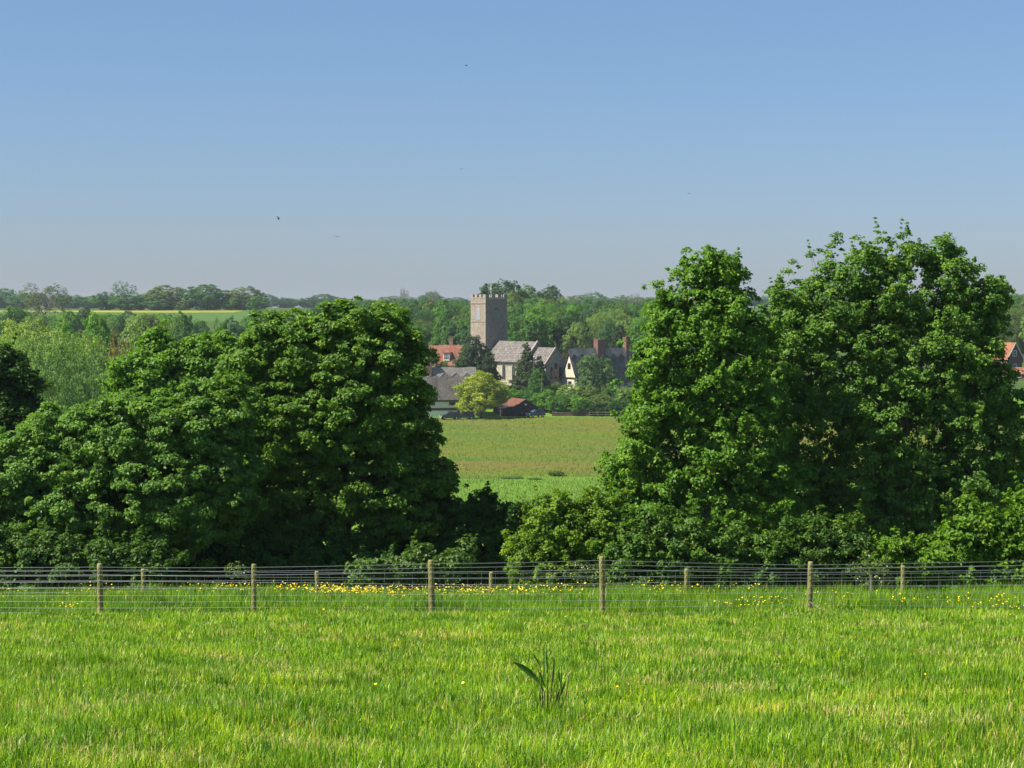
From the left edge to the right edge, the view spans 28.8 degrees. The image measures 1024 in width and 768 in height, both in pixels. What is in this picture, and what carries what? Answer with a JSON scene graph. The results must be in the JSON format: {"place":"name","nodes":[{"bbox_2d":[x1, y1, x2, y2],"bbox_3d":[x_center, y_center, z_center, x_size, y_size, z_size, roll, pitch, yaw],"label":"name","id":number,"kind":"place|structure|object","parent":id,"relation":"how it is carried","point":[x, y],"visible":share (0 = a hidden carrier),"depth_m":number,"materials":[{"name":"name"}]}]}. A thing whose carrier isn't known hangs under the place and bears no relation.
{"place":"outdoors","nodes":[
{"label":"outdoors","id":0,"kind":"place"},
{"bbox_2d":[0,308,1023,767],"bbox_3d":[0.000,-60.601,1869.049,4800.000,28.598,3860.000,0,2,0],"label":"ground","id":1,"kind":"structure","parent":0,"point":[210,318],"depth_m":353.27,"materials":[{"name":"green plant"}]},
{"bbox_2d":[0,288,17,308],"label":"ridge tree","id":2,"kind":"object","parent":1,"relation":"on","point":[4,304],"visible":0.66,"depth_m":1245.25,"materials":[{"name":"green plant"}]},
{"bbox_2d":[0,308,32,361],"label":"oak tree","id":3,"kind":"object","parent":1,"relation":"on","point":[16,316],"visible":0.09,"depth_m":418.38,"materials":[{"name":"green plant"}]},
{"bbox_2d":[1,306,37,324],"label":"oak tree","id":4,"kind":"object","parent":1,"relation":"on","point":[18,310],"visible":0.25,"depth_m":637.17,"materials":[{"name":"green plant"}]},
{"bbox_2d":[6,293,37,308],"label":"ridge tree","id":5,"kind":"object","parent":1,"relation":"on","point":[15,301],"visible":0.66,"depth_m":1194.76,"materials":[{"name":"green plant"}]},
{"bbox_2d":[0,333,53,442],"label":"field maple","id":6,"kind":"object","parent":1,"relation":"on","point":[18,405],"visible":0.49,"depth_m":69.53,"materials":[{"name":"green plant"}]},
{"bbox_2d":[16,283,72,316],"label":"oak tree","id":7,"kind":"object","parent":1,"relation":"on","point":[41,298],"visible":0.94,"depth_m":777.57,"materials":[{"name":"green plant"}]},
{"bbox_2d":[0,316,113,412],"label":"willow tree","id":8,"kind":"object","parent":1,"relation":"on","point":[43,331],"visible":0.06,"depth_m":261.19,"materials":[{"name":"green plant"}]},
{"bbox_2d":[5,332,113,446],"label":"willow tree","id":9,"kind":"object","parent":1,"relation":"on","point":[53,355],"visible":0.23,"depth_m":223.56,"materials":[{"name":"green plant"}]},
{"bbox_2d":[56,312,78,337],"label":"scrub tree","id":10,"kind":"object","parent":1,"relation":"on","point":[75,326],"visible":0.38,"depth_m":610.41,"materials":[{"name":"green plant"}]},
{"bbox_2d":[49,310,86,339],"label":"tree","id":11,"kind":"object","parent":1,"relation":"on","point":[79,320],"visible":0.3,"depth_m":619.45,"materials":[{"name":"green plant"}]},
{"bbox_2d":[54,295,88,308],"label":"ridge tree","id":12,"kind":"object","parent":1,"relation":"on","point":[74,303],"visible":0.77,"depth_m":1245.92,"materials":[{"name":"green plant"}]},
{"bbox_2d":[0,516,193,593],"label":"hedge","id":13,"kind":"object","parent":1,"relation":"on","point":[48,546],"visible":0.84,"depth_m":56.06,"materials":[{"name":"green plant"}]},
{"bbox_2d":[76,310,121,386],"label":"willow tree","id":14,"kind":"object","parent":1,"relation":"on","point":[102,323],"visible":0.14,"depth_m":343.24,"materials":[{"name":"green plant"}]},
{"bbox_2d":[92,291,117,309],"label":"ridge tree","id":15,"kind":"object","parent":1,"relation":"on","point":[101,301],"visible":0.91,"depth_m":1006.05,"materials":[{"name":"green plant"}]},
{"bbox_2d":[107,314,129,341],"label":"scrub tree","id":16,"kind":"object","parent":1,"relation":"on","point":[122,326],"visible":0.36,"depth_m":600.41,"materials":[{"name":"green plant"}]},
{"bbox_2d":[104,331,138,433],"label":"maple tree","id":17,"kind":"object","parent":1,"relation":"on","point":[117,348],"visible":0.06,"depth_m":274.85,"materials":[{"name":"green plant"}]},
{"bbox_2d":[111,281,137,307],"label":"ridge tree","id":18,"kind":"object","parent":1,"relation":"on","point":[121,291],"visible":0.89,"depth_m":1003.17,"materials":[{"name":"green plant"}]},
{"bbox_2d":[108,294,142,309],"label":"bush","id":19,"kind":"object","parent":1,"relation":"on","point":[131,305],"visible":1,"depth_m":997.91,"materials":[{"name":"green plant"}]},
{"bbox_2d":[119,313,149,354],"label":"oak tree","id":20,"kind":"object","parent":1,"relation":"on","point":[135,334],"visible":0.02,"depth_m":329.39,"materials":[{"name":"green plant"}]},
{"bbox_2d":[0,366,272,570],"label":"field maple","id":21,"kind":"object","parent":1,"relation":"on","point":[202,470],"visible":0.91,"depth_m":59.01,"materials":[{"name":"green plant"}]},
{"bbox_2d":[130,313,168,332],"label":"oak tree","id":22,"kind":"object","parent":1,"relation":"on","point":[152,322],"visible":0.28,"depth_m":597.40,"materials":[{"name":"green plant"}]},
{"bbox_2d":[140,299,171,309],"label":"bush","id":23,"kind":"object","parent":1,"relation":"on","point":[145,304],"visible":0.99,"depth_m":998.40,"materials":[{"name":"green plant"}]},
{"bbox_2d":[141,285,184,309],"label":"ridge tree","id":24,"kind":"object","parent":1,"relation":"on","point":[165,293],"visible":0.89,"depth_m":1004.86,"materials":[{"name":"green plant"}]},
{"bbox_2d":[94,319,240,531],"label":"maple tree","id":25,"kind":"object","parent":1,"relation":"on","point":[158,358],"visible":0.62,"depth_m":81.01,"materials":[{"name":"green plant"}]},
{"bbox_2d":[170,299,194,309],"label":"bush","id":26,"kind":"object","parent":1,"relation":"on","point":[181,306],"visible":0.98,"depth_m":1000.34,"materials":[{"name":"green plant"}]},
{"bbox_2d":[171,310,194,339],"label":"oak tree","id":27,"kind":"object","parent":1,"relation":"on","point":[186,328],"visible":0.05,"depth_m":350.16,"materials":[{"name":"green plant"}]},
{"bbox_2d":[181,318,209,339],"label":"oak tree","id":28,"kind":"object","parent":1,"relation":"on","point":[203,326],"visible":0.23,"depth_m":558.83,"materials":[{"name":"green plant"}]},
{"bbox_2d":[181,284,231,309],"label":"ridge tree","id":29,"kind":"object","parent":1,"relation":"on","point":[210,300],"visible":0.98,"depth_m":1000.43,"materials":[{"name":"green plant"}]},
{"bbox_2d":[201,317,230,343],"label":"oak tree","id":30,"kind":"object","parent":1,"relation":"on","point":[223,325],"visible":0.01,"depth_m":330.19,"materials":[{"name":"green plant"}]},
{"bbox_2d":[220,298,243,309],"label":"bush","id":31,"kind":"object","parent":1,"relation":"on","point":[225,305],"visible":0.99,"depth_m":999.44,"materials":[{"name":"green plant"}]},
{"bbox_2d":[224,315,246,348],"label":"oak tree","id":32,"kind":"object","parent":1,"relation":"on","point":[236,328],"visible":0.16,"depth_m":518.69,"materials":[{"name":"green plant"}]},
{"bbox_2d":[224,560,250,587],"bbox_3d":[-7.585,5.540,55.197,0.742,1.311,0.567,-2,3,-39],"label":"hawthorn sapling","id":33,"kind":"object","parent":1,"relation":"on","point":[239,573],"visible":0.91,"depth_m":55.18,"materials":[{"name":"green plant"}]},
{"bbox_2d":[223,286,268,309],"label":"ridge tree","id":34,"kind":"object","parent":1,"relation":"on","point":[244,297],"visible":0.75,"depth_m":1002.73,"materials":[{"name":"green plant"}]},
{"bbox_2d":[244,296,269,309],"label":"bush","id":35,"kind":"object","parent":1,"relation":"on","point":[253,304],"visible":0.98,"depth_m":996.54,"materials":[{"name":"green plant"}]},
{"bbox_2d":[270,297,297,307],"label":"skyline tree","id":36,"kind":"object","parent":1,"relation":"on","point":[284,303],"visible":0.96,"depth_m":1538.85,"materials":[{"name":"green plant"}]},
{"bbox_2d":[166,517,438,591],"bbox_3d":[-7.063,5.463,61.213,9.634,2.663,3.222,0,2,0],"label":"hedge","id":37,"kind":"object","parent":1,"relation":"on","point":[286,554],"visible":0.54,"depth_m":60.49,"materials":[{"name":"green plant"}]},
{"bbox_2d":[293,298,323,307],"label":"skyline tree","id":38,"kind":"object","parent":1,"relation":"on","point":[308,303],"visible":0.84,"depth_m":1519.42,"materials":[{"name":"green plant"}]},
{"bbox_2d":[212,295,469,554],"bbox_3d":[-6.049,2.081,64.028,9.377,9.867,5.395,0,2,0],"label":"field maple","id":39,"kind":"object","parent":1,"relation":"on","point":[322,424],"visible":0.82,"depth_m":62.74,"materials":[{"name":"green plant"}]},
{"bbox_2d":[343,533,478,592],"bbox_3d":[-2.803,5.199,55.259,3.767,2.181,1.406,0,2,-6],"label":"elder bush","id":40,"kind":"object","parent":1,"relation":"on","point":[418,561],"visible":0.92,"depth_m":55.13,"materials":[{"name":"green plant"}]},
{"bbox_2d":[399,319,429,351],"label":"woodland tree","id":41,"kind":"object","parent":1,"relation":"on","point":[419,328],"visible":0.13,"depth_m":543.15,"materials":[{"name":"green plant"}]},
{"bbox_2d":[411,309,435,325],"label":"woodland tree","id":42,"kind":"object","parent":1,"relation":"on","point":[417,315],"visible":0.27,"depth_m":604.41,"materials":[{"name":"green plant"}]},
{"bbox_2d":[428,314,457,345],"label":"woodland tree","id":43,"kind":"object","parent":1,"relation":"on","point":[438,328],"visible":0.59,"depth_m":539.32,"materials":[{"name":"green plant"}]},
{"bbox_2d":[429,337,462,367],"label":"tiled house","id":44,"kind":"structure","parent":1,"relation":"on","point":[449,353],"depth_m":517.81,"materials":[{"name":"red tile"}]},
{"bbox_2d":[437,302,461,322],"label":"woodland tree","id":45,"kind":"object","parent":1,"relation":"on","point":[451,307],"visible":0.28,"depth_m":650.45,"materials":[{"name":"green plant"}]},
{"bbox_2d":[359,481,540,588],"bbox_3d":[-1.891,5.028,64.293,7.709,3.842,3.088,0,2,0],"label":"bush","id":46,"kind":"object","parent":1,"relation":"on","point":[486,518],"visible":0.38,"depth_m":63.53,"materials":[{"name":"green plant"}]},
{"bbox_2d":[423,357,476,416],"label":"thatched cottage","id":47,"kind":"structure","parent":1,"relation":"on","point":[444,380],"depth_m":439.70,"materials":[{"name":"grey"}]},
{"bbox_2d":[441,320,470,344],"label":"woodland tree","id":48,"kind":"object","parent":1,"relation":"on","point":[461,331],"visible":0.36,"depth_m":536.23,"materials":[{"name":"green plant"}]},
{"bbox_2d":[452,333,491,383],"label":"holm oak","id":49,"kind":"object","parent":1,"relation":"on","point":[470,356],"visible":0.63,"depth_m":463.87,"materials":[{"name":"green plant"}]},
{"bbox_2d":[452,370,510,417],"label":"maple tree","id":50,"kind":"object","parent":1,"relation":"on","point":[480,392],"visible":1,"depth_m":432.23,"materials":[{"name":"yellow plant"}]},
{"bbox_2d":[476,351,502,386],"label":"holm oak","id":51,"kind":"object","parent":1,"relation":"on","point":[489,367],"visible":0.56,"depth_m":461.19,"materials":[{"name":"green plant"}]},
{"bbox_2d":[479,278,520,294],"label":"woodland tree","id":52,"kind":"object","parent":1,"relation":"on","point":[500,290],"visible":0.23,"depth_m":732.84,"materials":[{"name":"green plant"}]},
{"bbox_2d":[0,598,1023,767],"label":"grass","id":53,"kind":"structure","parent":1,"relation":"on","point":[627,672],"depth_m":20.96,"materials":[{"name":"green plant"}]},
{"bbox_2d":[0,578,1023,615],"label":"long grass","id":54,"kind":"structure","parent":1,"relation":"on","point":[190,598],"depth_m":45.89,"materials":[{"name":"green plant"}]},
{"bbox_2d":[0,556,1023,614],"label":"wire fence","id":55,"kind":"object","parent":1,"relation":"on","point":[431,586],"visible":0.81,"depth_m":43.14,"materials":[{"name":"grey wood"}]},
{"bbox_2d":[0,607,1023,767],"bbox_3d":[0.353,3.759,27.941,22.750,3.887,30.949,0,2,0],"label":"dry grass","id":56,"kind":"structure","parent":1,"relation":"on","point":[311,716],"depth_m":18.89,"materials":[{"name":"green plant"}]},
{"bbox_2d":[0,565,1023,595],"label":"wire fence","id":57,"kind":"object","parent":1,"relation":"on","point":[143,581],"visible":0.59,"depth_m":50.16,"materials":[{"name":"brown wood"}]},
{"bbox_2d":[493,397,538,415],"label":"barn","id":58,"kind":"structure","parent":1,"relation":"on","point":[512,406],"depth_m":441.05,"materials":[{"name":"black wood"}]},
{"bbox_2d":[507,301,524,324],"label":"woodland tree","id":59,"kind":"object","parent":1,"relation":"on","point":[516,311],"visible":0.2,"depth_m":620.95,"materials":[{"name":"green plant"}]},
{"bbox_2d":[470,294,564,390],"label":"church","id":60,"kind":"structure","parent":1,"relation":"on","point":[488,321],"depth_m":489.19,"materials":[{"name":"stone"}]},
{"bbox_2d":[507,314,537,341],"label":"woodland tree","id":61,"kind":"object","parent":1,"relation":"on","point":[520,330],"visible":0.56,"depth_m":546.19,"materials":[{"name":"green plant"}]},
{"bbox_2d":[515,284,536,299],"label":"woodland tree","id":62,"kind":"object","parent":1,"relation":"on","point":[524,294],"visible":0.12,"depth_m":737.53,"materials":[{"name":"green plant"}]},
{"bbox_2d":[509,342,544,392],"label":"yew tree","id":63,"kind":"object","parent":1,"relation":"on","point":[519,382],"visible":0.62,"depth_m":460.79,"materials":[{"name":"green plant"}]},
{"bbox_2d":[57,584,1003,692],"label":"buttercup stems","id":64,"kind":"object","parent":1,"relation":"on","point":[505,595],"visible":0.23,"depth_m":50.45,"materials":[{"name":"green plant"}]},
{"bbox_2d":[7,580,1018,686],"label":"buttercups","id":65,"kind":"object","parent":64,"relation":"attached to","point":[490,594],"visible":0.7,"depth_m":50.03,"materials":[{"name":"yellow plant"}]},
{"bbox_2d":[523,367,551,401],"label":"bay tree","id":66,"kind":"object","parent":1,"relation":"on","point":[540,378],"visible":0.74,"depth_m":451.26,"materials":[{"name":"green plant"}]},
{"bbox_2d":[518,305,559,348],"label":"woodland tree","id":67,"kind":"object","parent":1,"relation":"on","point":[540,319],"visible":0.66,"depth_m":549.74,"materials":[{"name":"green plant"}]},
{"bbox_2d":[513,649,568,707],"bbox_3d":[0.273,2.793,18.807,0.532,0.710,0.088,0,2,0],"label":"dock plant","id":68,"kind":"object","parent":1,"relation":"on","point":[527,671],"visible":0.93,"depth_m":18.81,"materials":[{"name":"green plant"}]},
{"bbox_2d":[531,284,561,301],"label":"woodland tree","id":69,"kind":"object","parent":1,"relation":"on","point":[551,294],"visible":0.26,"depth_m":735.72,"materials":[{"name":"green plant"}]},
{"bbox_2d":[532,389,560,410],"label":"garden bush","id":70,"kind":"object","parent":1,"relation":"on","point":[540,396],"visible":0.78,"depth_m":446.26,"materials":[{"name":"green plant"}]},
{"bbox_2d":[539,302,563,318],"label":"woodland tree","id":71,"kind":"object","parent":1,"relation":"on","point":[547,311],"visible":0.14,"depth_m":607.25,"materials":[{"name":"green plant"}]},
{"bbox_2d":[545,394,574,412],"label":"garden bush","id":72,"kind":"object","parent":1,"relation":"on","point":[552,407],"visible":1,"depth_m":442.18,"materials":[{"name":"green plant"}]},
{"bbox_2d":[555,384,583,407],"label":"garden bush","id":73,"kind":"object","parent":1,"relation":"on","point":[569,392],"visible":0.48,"depth_m":449.23,"materials":[{"name":"green plant"}]},
{"bbox_2d":[552,408,588,415],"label":"garden wall","id":74,"kind":"structure","parent":1,"relation":"on","point":[584,412],"depth_m":440.57,"materials":[{"name":"grey stone"}]},
{"bbox_2d":[562,334,578,360],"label":"yew tree","id":75,"kind":"object","parent":1,"relation":"on","point":[569,345],"visible":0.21,"depth_m":529.44,"materials":[{"name":"green plant"}]},
{"bbox_2d":[549,310,594,354],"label":"woodland tree","id":76,"kind":"object","parent":1,"relation":"on","point":[570,319],"visible":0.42,"depth_m":553.02,"materials":[{"name":"green plant"}]},
{"bbox_2d":[497,477,650,590],"bbox_3d":[2.232,4.653,58.217,5.399,3.845,2.465,0,2,0],"label":"hawthorn bush","id":77,"kind":"object","parent":1,"relation":"on","point":[551,534],"visible":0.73,"depth_m":57.73,"materials":[{"name":"green plant"}]},
{"bbox_2d":[562,321,587,349],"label":"woodland tree","id":78,"kind":"object","parent":1,"relation":"on","point":[573,330],"visible":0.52,"depth_m":545.35,"materials":[{"name":"green plant"}]},
{"bbox_2d":[566,395,591,412],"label":"garden bush","id":79,"kind":"object","parent":1,"relation":"on","point":[581,401],"visible":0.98,"depth_m":440.97,"materials":[{"name":"green plant"}]},
{"bbox_2d":[570,561,598,588],"bbox_3d":[2.081,5.556,55.299,0.964,1.305,0.621,0,2,0],"label":"hawthorn sapling","id":80,"kind":"object","parent":1,"relation":"on","point":[583,578],"visible":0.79,"depth_m":55.23,"materials":[{"name":"green plant"}]},
{"bbox_2d":[577,308,598,325],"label":"woodland tree","id":81,"kind":"object","parent":1,"relation":"on","point":[584,313],"visible":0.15,"depth_m":573.10,"materials":[{"name":"green plant"}]},
{"bbox_2d":[576,320,600,347],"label":"woodland tree","id":82,"kind":"object","parent":1,"relation":"on","point":[585,329],"visible":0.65,"depth_m":543.95,"materials":[{"name":"green plant"}]},
{"bbox_2d":[574,386,604,406],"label":"garden bush","id":83,"kind":"object","parent":1,"relation":"on","point":[586,392],"visible":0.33,"depth_m":447.49,"materials":[{"name":"green plant"}]},
{"bbox_2d":[572,353,616,394],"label":"apple tree","id":84,"kind":"object","parent":1,"relation":"on","point":[594,374],"visible":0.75,"depth_m":453.88,"materials":[{"name":"green plant"}]},
{"bbox_2d":[586,402,607,415],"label":"garden bush","id":85,"kind":"object","parent":1,"relation":"on","point":[591,407],"visible":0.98,"depth_m":440.31,"materials":[{"name":"green plant"}]},
{"bbox_2d":[587,394,615,413],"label":"garden bush","id":86,"kind":"object","parent":1,"relation":"on","point":[597,400],"visible":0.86,"depth_m":442.10,"materials":[{"name":"green plant"}]},
{"bbox_2d":[561,336,644,389],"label":"house","id":87,"kind":"structure","parent":1,"relation":"on","point":[619,358],"depth_m":475.82,"materials":[{"name":"white paint"}]},
{"bbox_2d":[584,308,630,339],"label":"woodland tree","id":88,"kind":"object","parent":1,"relation":"on","point":[602,317],"visible":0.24,"depth_m":558.14,"materials":[{"name":"green plant"}]},
{"bbox_2d":[596,318,618,347],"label":"woodland tree","id":89,"kind":"object","parent":1,"relation":"on","point":[608,328],"visible":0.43,"depth_m":536.35,"materials":[{"name":"green plant"}]},
{"bbox_2d":[602,400,626,415],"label":"garden bush","id":90,"kind":"object","parent":1,"relation":"on","point":[612,406],"visible":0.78,"depth_m":439.31,"materials":[{"name":"green plant"}]},
{"bbox_2d":[609,325,632,347],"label":"yew tree","id":91,"kind":"object","parent":1,"relation":"on","point":[615,338],"visible":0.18,"depth_m":521.38,"materials":[{"name":"green plant"}]},
{"bbox_2d":[615,316,637,344],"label":"woodland tree","id":92,"kind":"object","parent":1,"relation":"on","point":[625,322],"visible":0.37,"depth_m":543.95,"materials":[{"name":"green plant"}]},
{"bbox_2d":[627,314,654,346],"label":"woodland tree","id":93,"kind":"object","parent":1,"relation":"on","point":[635,328],"visible":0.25,"depth_m":538.71,"materials":[{"name":"green plant"}]},
{"bbox_2d":[590,495,796,591],"bbox_3d":[5.150,4.750,56.773,5.839,3.159,2.776,0,2,0],"label":"bramble bush","id":94,"kind":"object","parent":1,"relation":"on","point":[676,535],"visible":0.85,"depth_m":56.17,"materials":[{"name":"green plant"}]},
{"bbox_2d":[590,244,818,541],"bbox_3d":[6.069,1.232,62.945,7.174,11.249,4.186,0,2,0],"label":"field maple","id":95,"kind":"object","parent":1,"relation":"on","point":[717,328],"visible":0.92,"depth_m":62.32,"materials":[{"name":"green plant"}]},
{"bbox_2d":[762,499,925,591],"bbox_3d":[9.379,4.867,57.254,5.253,3.093,2.519,0,2,0],"label":"bramble bush","id":96,"kind":"object","parent":1,"relation":"on","point":[825,544],"visible":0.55,"depth_m":56.67,"materials":[{"name":"green plant"}]},
{"bbox_2d":[852,549,878,590],"bbox_3d":[9.516,5.298,53.801,0.579,1.680,0.742,-2,3,-42],"label":"hawthorn sapling","id":97,"kind":"object","parent":1,"relation":"on","point":[870,571],"visible":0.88,"depth_m":53.70,"materials":[{"name":"green plant"}]},
{"bbox_2d":[872,557,893,589],"bbox_3d":[10.127,5.421,54.229,0.553,1.460,0.577,-2,3,-44],"label":"hawthorn sapling","id":98,"kind":"object","parent":1,"relation":"on","point":[885,574],"visible":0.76,"depth_m":54.18,"materials":[{"name":"green plant"}]},
{"bbox_2d":[748,217,1023,542],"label":"ash tree","id":99,"kind":"object","parent":1,"relation":"on","point":[909,392],"visible":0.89,"depth_m":65.12,"materials":[{"name":"green plant"}]},
{"bbox_2d":[850,470,1023,591],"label":"maple bush","id":100,"kind":"object","parent":1,"relation":"on","point":[984,539],"visible":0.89,"depth_m":56.16,"materials":[{"name":"green plant"}]},
{"bbox_2d":[990,342,1023,372],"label":"brick house","id":101,"kind":"structure","parent":1,"relation":"on","point":[1013,352],"depth_m":520.20,"materials":[{"name":"brick"}]},
{"bbox_2d":[994,308,1023,360],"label":"woodland tree","id":102,"kind":"object","parent":1,"relation":"on","point":[1017,319],"visible":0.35,"depth_m":550.95,"materials":[{"name":"green plant"}]},
{"bbox_2d":[0,0,1023,307],"label":"sky","id":103,"kind":"structure","parent":0,"point":[146,145],"materials":[{"name":"blue"}]},
{"bbox_2d":[142,416,1023,519],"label":"meadow grass","id":104,"kind":"structure","parent":0,"point":[522,482],"depth_m":333.74,"materials":[{"name":"green plant"}]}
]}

